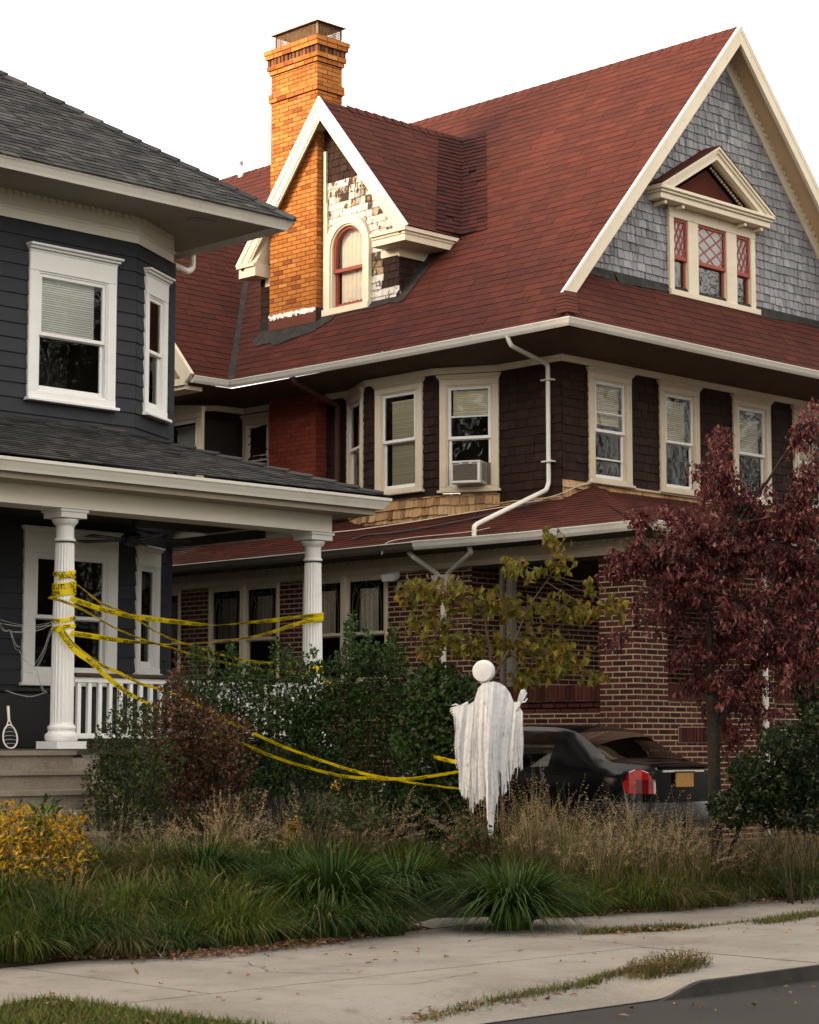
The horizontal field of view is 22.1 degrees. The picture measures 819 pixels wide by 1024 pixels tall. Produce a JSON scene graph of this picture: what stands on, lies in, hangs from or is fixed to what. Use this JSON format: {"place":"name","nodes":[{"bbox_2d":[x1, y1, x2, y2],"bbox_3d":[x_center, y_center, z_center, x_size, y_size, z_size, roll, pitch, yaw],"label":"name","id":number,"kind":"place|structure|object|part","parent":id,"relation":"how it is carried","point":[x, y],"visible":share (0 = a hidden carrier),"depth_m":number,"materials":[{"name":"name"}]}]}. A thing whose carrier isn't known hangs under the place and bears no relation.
{"place":"outdoors","nodes":[
{"label":"outdoors","id":0,"kind":"place"},
{"bbox_2d":[0,997,245,1023],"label":"verge","id":1,"kind":"structure","parent":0,"point":[15,1012],"depth_m":12.21,"materials":[{"name":"grass"},{"name":"green plant"}]},
{"bbox_2d":[0,821,818,968],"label":"garden ground","id":2,"kind":"structure","parent":0,"point":[5,963],"depth_m":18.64,"materials":[{"name":"green plant"}]},
{"bbox_2d":[25,793,62,899],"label":"weed","id":3,"kind":"object","parent":2,"relation":"on","point":[51,809],"visible":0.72,"depth_m":17.16,"materials":[{"name":"green"}]},
{"bbox_2d":[0,799,98,890],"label":"yellow shrub","id":4,"kind":"object","parent":2,"relation":"on","point":[74,837],"visible":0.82,"depth_m":17.37,"materials":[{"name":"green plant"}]},
{"bbox_2d":[77,689,186,849],"bbox_3d":[-2.585,2.539,19.596,1.120,1.796,0.873,-1,-6,12],"label":"olive shrub","id":5,"kind":"object","parent":2,"relation":"on","point":[119,790],"visible":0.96,"depth_m":19.52,"materials":[{"name":"green plant"}]},
{"bbox_2d":[0,70,391,861],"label":"grey house","id":6,"kind":"structure","parent":2,"relation":"on","point":[102,226],"depth_m":23.74,"materials":[{"name":"grey wood"}]},
{"bbox_2d":[2,706,17,748],"bbox_3d":[-4.088,2.200,21.416,0.187,0.440,0.092,6,-9,-44],"label":"racket","id":7,"kind":"object","parent":6,"relation":"on","point":[8,716],"visible":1,"depth_m":21.42,"materials":[{"name":"beige paint"}]},
{"bbox_2d":[0,687,50,748],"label":"storage box","id":8,"kind":"object","parent":6,"relation":"on","point":[30,717],"visible":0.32,"depth_m":21.75,"materials":[{"name":"black plastic"}]},
{"bbox_2d":[0,621,55,696],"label":"cobweb","id":9,"kind":"object","parent":6,"relation":"attached to","point":[19,625],"visible":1,"depth_m":21.08,"materials":[{"name":"grey fabric"}]},
{"bbox_2d":[51,615,75,631],"bbox_3d":[-3.549,1.144,21.502,0.254,0.181,0.253,6,-9,-44],"label":"caution tape","id":10,"kind":"object","parent":6,"relation":"attached to","point":[66,619],"visible":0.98,"depth_m":21.40,"materials":[{"name":"yellow plastic"}]},
{"bbox_2d":[52,581,75,596],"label":"caution tape","id":11,"kind":"object","parent":6,"relation":"attached to","point":[65,588],"visible":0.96,"depth_m":21.44,"materials":[{"name":"yellow plastic"}]},
{"bbox_2d":[53,570,75,578],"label":"caution tape","id":12,"kind":"object","parent":6,"relation":"attached to","point":[66,574],"visible":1,"depth_m":21.45,"materials":[{"name":"yellow plastic"}]},
{"bbox_2d":[19,525,123,686],"bbox_3d":[-4.067,1.103,23.880,1.361,1.773,0.835,6,-9,-44],"label":"window","id":13,"kind":"structure","parent":6,"relation":"in","point":[95,564],"depth_m":23.96,"materials":[{"name":"white paint"}]},
{"bbox_2d":[23,241,123,411],"bbox_3d":[-4.082,-2.071,24.179,1.286,1.789,0.880,6,-9,-44],"label":"window","id":14,"kind":"structure","parent":6,"relation":"in","point":[72,310],"depth_m":24.16,"materials":[{"name":"white paint"}]},
{"bbox_2d":[78,519,191,546],"bbox_3d":[-3.117,0.231,23.506,1.272,0.300,1.286,6,-9,-44],"label":"ceiling fan","id":15,"kind":"object","parent":6,"relation":"hanging from","point":[132,538],"visible":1,"depth_m":23.46,"materials":[{"name":"black plastic"}]},
{"bbox_2d":[133,545,165,674],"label":"window","id":16,"kind":"structure","parent":6,"relation":"in","point":[148,559],"depth_m":24.81,"materials":[{"name":"white paint"}]},
{"bbox_2d":[142,267,175,422],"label":"window","id":17,"kind":"structure","parent":6,"relation":"in","point":[156,292],"depth_m":25.27,"materials":[{"name":"white paint"}]},
{"bbox_2d":[48,596,303,673],"bbox_3d":[-2.409,1.338,22.360,3.468,0.723,0.056,6,-9,-44],"label":"caution tape","id":18,"kind":"object","parent":6,"relation":"attached to","point":[89,613],"visible":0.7,"depth_m":21.87,"materials":[{"name":"yellow plastic"}]},
{"bbox_2d":[70,581,302,665],"bbox_3d":[-2.321,1.216,22.489,3.213,0.794,0.056,6,-9,-44],"label":"caution tape","id":19,"kind":"object","parent":6,"relation":"attached to","point":[190,645],"visible":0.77,"depth_m":22.25,"materials":[{"name":"yellow plastic"}]},
{"bbox_2d":[69,596,323,625],"bbox_3d":[-2.219,1.109,22.602,3.500,0.242,0.056,6,-9,-44],"label":"caution tape","id":20,"kind":"object","parent":6,"relation":"attached to","point":[120,613],"visible":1,"depth_m":22.25,"materials":[{"name":"yellow plastic"}]},
{"bbox_2d":[70,616,323,644],"bbox_3d":[-2.214,1.247,22.592,3.492,0.407,0.056,6,-9,-44],"label":"caution tape","id":21,"kind":"object","parent":6,"relation":"attached to","point":[122,640],"visible":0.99,"depth_m":22.30,"materials":[{"name":"yellow plastic"}]},
{"bbox_2d":[55,627,458,780],"bbox_3d":[-1.557,1.890,20.869,4.186,1.545,0.105,-1,-6,12],"label":"caution tape","id":22,"kind":"object","parent":6,"relation":"attached to","point":[81,655],"visible":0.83,"depth_m":20.84,"materials":[{"name":"yellow plastic"}]},
{"bbox_2d":[61,627,458,788],"bbox_3d":[-1.469,1.940,20.869,4.236,1.641,0.093,-1,-6,11],"label":"caution tape","id":23,"kind":"object","parent":6,"relation":"attached to","point":[210,711],"visible":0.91,"depth_m":20.84,"materials":[{"name":"yellow plastic"}]},
{"bbox_2d":[301,666,323,673],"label":"caution tape","id":24,"kind":"object","parent":6,"relation":"attached to","point":[317,667],"visible":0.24,"depth_m":23.75,"materials":[{"name":"yellow plastic"}]},
{"bbox_2d":[323,678,456,763],"bbox_3d":[-0.224,2.154,22.018,0.081,0.954,3.456,3,-7,-25],"label":"caution tape","id":25,"kind":"object","parent":6,"relation":"attached to","point":[440,758],"visible":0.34,"depth_m":20.81,"materials":[{"name":"yellow plastic"}]},
{"bbox_2d":[133,650,261,850],"bbox_3d":[-2.071,2.425,20.536,1.265,2.163,1.067,-1,-6,12],"label":"nandina shrub","id":26,"kind":"object","parent":2,"relation":"on","point":[182,733],"visible":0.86,"depth_m":20.40,"materials":[{"name":"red plant"}]},
{"bbox_2d":[101,825,293,889],"bbox_3d":[-1.839,3.035,18.320,1.920,0.627,1.817,-2,-7,19],"label":"daylily clump","id":27,"kind":"object","parent":2,"relation":"on","point":[210,852],"visible":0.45,"depth_m":18.04,"materials":[{"name":"green plant"}]},
{"bbox_2d":[162,788,271,849],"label":"leafy weed","id":28,"kind":"object","parent":2,"relation":"on","point":[254,801],"visible":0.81,"depth_m":19.59,"materials":[{"name":"brown"}]},
{"bbox_2d":[158,635,331,848],"bbox_3d":[-1.695,2.482,21.906,1.835,2.379,1.378,-1,-6,6],"label":"hedge shrub","id":29,"kind":"object","parent":2,"relation":"on","point":[271,728],"visible":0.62,"depth_m":21.76,"materials":[{"name":"green plant"}]},
{"bbox_2d":[234,831,342,871],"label":"daylily clump","id":30,"kind":"object","parent":2,"relation":"on","point":[282,851],"visible":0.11,"depth_m":18.92,"materials":[{"name":"green plant"}]},
{"bbox_2d":[279,778,344,853],"bbox_3d":[-0.919,2.959,19.604,0.612,0.946,0.507,0,-6,-4],"label":"goldenrod","id":31,"kind":"object","parent":2,"relation":"on","point":[301,827],"visible":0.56,"depth_m":19.62,"materials":[{"name":"brown"}]},
{"bbox_2d":[222,830,448,935],"bbox_3d":[-0.732,3.089,17.612,2.210,0.852,2.137,6,-9,-44],"label":"daylily clump","id":32,"kind":"object","parent":2,"relation":"on","point":[333,877],"visible":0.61,"depth_m":17.36,"materials":[{"name":"green plant"}]},
{"bbox_2d":[284,791,394,854],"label":"leafy weed","id":33,"kind":"object","parent":2,"relation":"on","point":[310,809],"visible":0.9,"depth_m":19.97,"materials":[{"name":"green plant"}]},
{"bbox_2d":[292,609,432,847],"bbox_3d":[-0.461,2.324,21.772,1.574,2.677,1.424,0,-6,0],"label":"hedge shrub","id":34,"kind":"object","parent":2,"relation":"on","point":[355,697],"visible":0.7,"depth_m":21.70,"materials":[{"name":"green plant"}]},
{"bbox_2d":[0,760,818,905],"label":"dry grass","id":35,"kind":"structure","parent":2,"relation":"on","point":[535,835],"depth_m":20.50,"materials":[{"name":"plant"}]},
{"bbox_2d":[341,838,480,907],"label":"daylily clump","id":36,"kind":"object","parent":2,"relation":"on","point":[428,874],"visible":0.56,"depth_m":18.89,"materials":[{"name":"green plant"}]},
{"bbox_2d":[388,658,500,844],"bbox_3d":[0.394,2.538,21.238,1.198,2.115,1.237,6,-9,-44],"label":"hedge shrub","id":37,"kind":"object","parent":2,"relation":"on","point":[436,701],"visible":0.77,"depth_m":21.08,"materials":[{"name":"green plant"}]},
{"bbox_2d":[86,19,818,847],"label":"red roof house","id":38,"kind":"structure","parent":2,"relation":"on","point":[602,277],"depth_m":29.98,"materials":[{"name":"brick"}]},
{"bbox_2d":[171,590,181,674],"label":"leaded window","id":39,"kind":"structure","parent":38,"relation":"in","point":[176,594],"depth_m":31.49,"materials":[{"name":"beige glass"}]},
{"bbox_2d":[174,407,236,478],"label":"window","id":40,"kind":"structure","parent":38,"relation":"in","point":[211,435],"depth_m":32.01,"materials":[{"name":"white paint"}]},
{"bbox_2d":[208,582,279,677],"bbox_3d":[-2.200,1.806,30.484,0.660,1.475,1.630,6,-9,-44],"label":"leaded window","id":41,"kind":"structure","parent":38,"relation":"in","point":[259,601],"depth_m":30.48,"materials":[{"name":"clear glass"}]},
{"bbox_2d":[240,411,268,465],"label":"window","id":42,"kind":"structure","parent":38,"relation":"in","point":[250,421],"depth_m":32.42,"materials":[{"name":"white paint"}]},
{"bbox_2d":[302,573,388,683],"bbox_3d":[-0.693,1.642,28.967,0.660,1.475,1.760,6,-9,-44],"label":"leaded window","id":43,"kind":"structure","parent":38,"relation":"in","point":[366,594],"depth_m":28.89,"materials":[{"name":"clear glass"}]},
{"bbox_2d":[321,152,371,316],"bbox_3d":[-0.759,-4.183,31.256,0.600,2.530,1.025,6,-9,-44],"label":"arched window","id":44,"kind":"structure","parent":38,"relation":"in","point":[347,248],"depth_m":31.19,"materials":[{"name":"beige paint"}]},
{"bbox_2d":[343,387,364,487],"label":"window","id":45,"kind":"structure","parent":38,"relation":"in","point":[354,400],"depth_m":30.78,"materials":[{"name":"white paint"}]},
{"bbox_2d":[371,377,424,495],"bbox_3d":[0.101,-1.015,29.725,0.835,1.608,1.021,6,-9,-44],"label":"window","id":46,"kind":"structure","parent":38,"relation":"in","point":[398,404],"depth_m":29.58,"materials":[{"name":"white paint"}]},
{"bbox_2d":[381,528,488,554],"bbox_3d":[0.368,0.388,27.156,1.579,0.286,0.179,-3,-7,28],"label":"cable","id":47,"kind":"object","parent":38,"relation":"on","point":[434,535],"visible":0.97,"depth_m":27.25,"materials":[{"name":"beige plastic"}]},
{"bbox_2d":[352,500,546,540],"bbox_3d":[0.458,0.103,28.080,2.822,0.445,0.328,-3,-7,23],"label":"cable","id":48,"kind":"object","parent":38,"relation":"on","point":[444,524],"visible":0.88,"depth_m":27.92,"materials":[{"name":"grey plastic"}]},
{"bbox_2d":[436,372,500,493],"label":"window","id":49,"kind":"structure","parent":38,"relation":"in","point":[468,403],"depth_m":28.92,"materials":[{"name":"white paint"}]},
{"bbox_2d":[451,460,490,485],"bbox_3d":[0.866,-0.529,28.665,0.506,0.308,0.402,-2,-7,19],"label":"air conditioner","id":50,"kind":"object","parent":38,"relation":"attached to","point":[470,472],"visible":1,"depth_m":28.53,"materials":[{"name":"white paint"}]},
{"bbox_2d":[336,482,693,531],"bbox_3d":[0.179,0.053,30.058,8.341,0.519,3.316,-2,-7,18],"label":"cable","id":51,"kind":"object","parent":38,"relation":"on","point":[491,508],"visible":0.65,"depth_m":28.85,"materials":[{"name":"black plastic"}]},
{"bbox_2d":[337,483,703,531],"bbox_3d":[0.176,0.057,30.053,8.348,0.511,3.312,-2,-7,18],"label":"cable","id":52,"kind":"object","parent":38,"relation":"on","point":[535,500],"visible":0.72,"depth_m":28.66,"materials":[{"name":"black plastic"}]},
{"bbox_2d":[332,483,717,532],"bbox_3d":[0.177,0.064,30.053,8.346,0.508,3.314,-2,-7,18],"label":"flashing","id":53,"kind":"object","parent":38,"relation":"on","point":[537,500],"visible":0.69,"depth_m":28.96,"materials":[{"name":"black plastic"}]},
{"bbox_2d":[586,366,635,488],"bbox_3d":[2.487,-1.115,28.826,0.972,1.585,0.835,6,-9,-44],"label":"window","id":54,"kind":"structure","parent":38,"relation":"in","point":[610,457],"depth_m":28.76,"materials":[{"name":"white paint"}]},
{"bbox_2d":[656,379,702,497],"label":"window","id":55,"kind":"structure","parent":38,"relation":"in","point":[679,403],"depth_m":29.84,"materials":[{"name":"white paint"}]},
{"bbox_2d":[645,145,775,314],"bbox_3d":[4.149,-4.112,30.392,2.690,2.287,0.915,6,-9,-44],"label":"triple window","id":56,"kind":"structure","parent":38,"relation":"in","point":[715,214],"depth_m":30.34,"materials":[{"name":"white paint"}]},
{"bbox_2d":[730,394,773,506],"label":"window","id":57,"kind":"structure","parent":38,"relation":"in","point":[751,420],"depth_m":31.05,"materials":[{"name":"white paint"}]},
{"bbox_2d":[790,405,818,507],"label":"window","id":58,"kind":"structure","parent":38,"relation":"in","point":[798,459],"depth_m":31.81,"materials":[{"name":"white paint"}]},
{"bbox_2d":[419,837,512,880],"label":"daylily clump","id":59,"kind":"object","parent":2,"relation":"on","point":[440,850],"visible":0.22,"depth_m":19.87,"materials":[{"name":"green plant"}]},
{"bbox_2d":[440,814,504,901],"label":"rust shrub","id":60,"kind":"object","parent":2,"relation":"on","point":[459,839],"visible":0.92,"depth_m":19.45,"materials":[{"name":"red plant"}]},
{"bbox_2d":[450,660,526,861],"bbox_3d":[0.763,2.524,20.270,0.717,2.185,0.288,2,-6,-15],"label":"hanging ghost","id":61,"kind":"object","parent":2,"relation":"on","point":[487,747],"visible":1,"depth_m":20.24,"materials":[{"name":"white fabric"}]},
{"bbox_2d":[394,525,629,853],"bbox_3d":[1.010,1.858,20.916,2.351,3.456,1.172,1,-6,-7],"label":"young tree","id":62,"kind":"object","parent":2,"relation":"on","point":[558,653],"visible":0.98,"depth_m":21.01,"materials":[{"name":"green plant"}]},
{"bbox_2d":[413,847,625,938],"bbox_3d":[0.843,3.226,17.872,2.062,0.767,2.048,6,-9,-44],"label":"daylily clump","id":63,"kind":"object","parent":2,"relation":"on","point":[506,902],"visible":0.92,"depth_m":17.61,"materials":[{"name":"green plant"}]},
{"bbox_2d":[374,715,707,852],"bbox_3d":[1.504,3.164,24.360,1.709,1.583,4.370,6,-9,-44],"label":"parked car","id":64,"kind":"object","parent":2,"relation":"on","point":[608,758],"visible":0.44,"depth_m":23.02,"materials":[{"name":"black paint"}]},
{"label":"rear side window","id":65,"kind":"part","parent":64,"relation":"part of","materials":[{"name":"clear glass"}]},
{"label":"rear window","id":66,"kind":"part","parent":64,"relation":"part of","materials":[{"name":"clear glass"}]},
{"bbox_2d":[592,397,818,881],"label":"dogwood tree","id":67,"kind":"object","parent":2,"relation":"on","point":[685,578],"visible":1,"depth_m":21.50,"materials":[{"name":"red plant"}]},
{"bbox_2d":[703,701,818,903],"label":"green shrub","id":68,"kind":"object","parent":2,"relation":"on","point":[799,792],"visible":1,"depth_m":20.68,"materials":[{"name":"green plant"}]},
{"bbox_2d":[776,587,818,870],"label":"climbing vine","id":69,"kind":"object","parent":2,"relation":"on","point":[806,701],"visible":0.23,"depth_m":22.36,"materials":[{"name":"green"}]},
{"bbox_2d":[0,895,818,1023],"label":"sidewalk","id":70,"kind":"structure","parent":0,"point":[330,988],"depth_m":14.63,"materials":[{"name":"concrete"}]},
{"bbox_2d":[0,908,818,1023],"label":"verge grass","id":71,"kind":"structure","parent":70,"relation":"on","point":[135,1018],"depth_m":12.56,"materials":[{"name":"green plant"}]},
{"bbox_2d":[4,895,818,1023],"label":"fallen leaves","id":72,"kind":"object","parent":70,"relation":"on","point":[220,952],"visible":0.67,"depth_m":15.75,"materials":[{"name":"brown plant"}]},
{"bbox_2d":[618,946,714,979],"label":"weed","id":73,"kind":"object","parent":70,"relation":"on","point":[656,967],"visible":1,"depth_m":14.49,"materials":[{"name":"green plant"}]},
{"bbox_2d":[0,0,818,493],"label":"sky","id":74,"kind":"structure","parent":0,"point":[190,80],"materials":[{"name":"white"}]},
{"bbox_2d":[483,980,818,1023],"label":"road","id":75,"kind":"structure","parent":0,"point":[735,1007],"depth_m":13.17,"materials":[{"name":"grey asphalt"}]},
{"label":"ground","id":76,"kind":"structure","parent":0,"visible":0},
{"bbox_2d":[658,964,818,1000],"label":"kerb","id":77,"kind":"structure","parent":76,"relation":"on","point":[756,980],"depth_m":14.34,"materials":[{"name":"concrete"}]}
]}

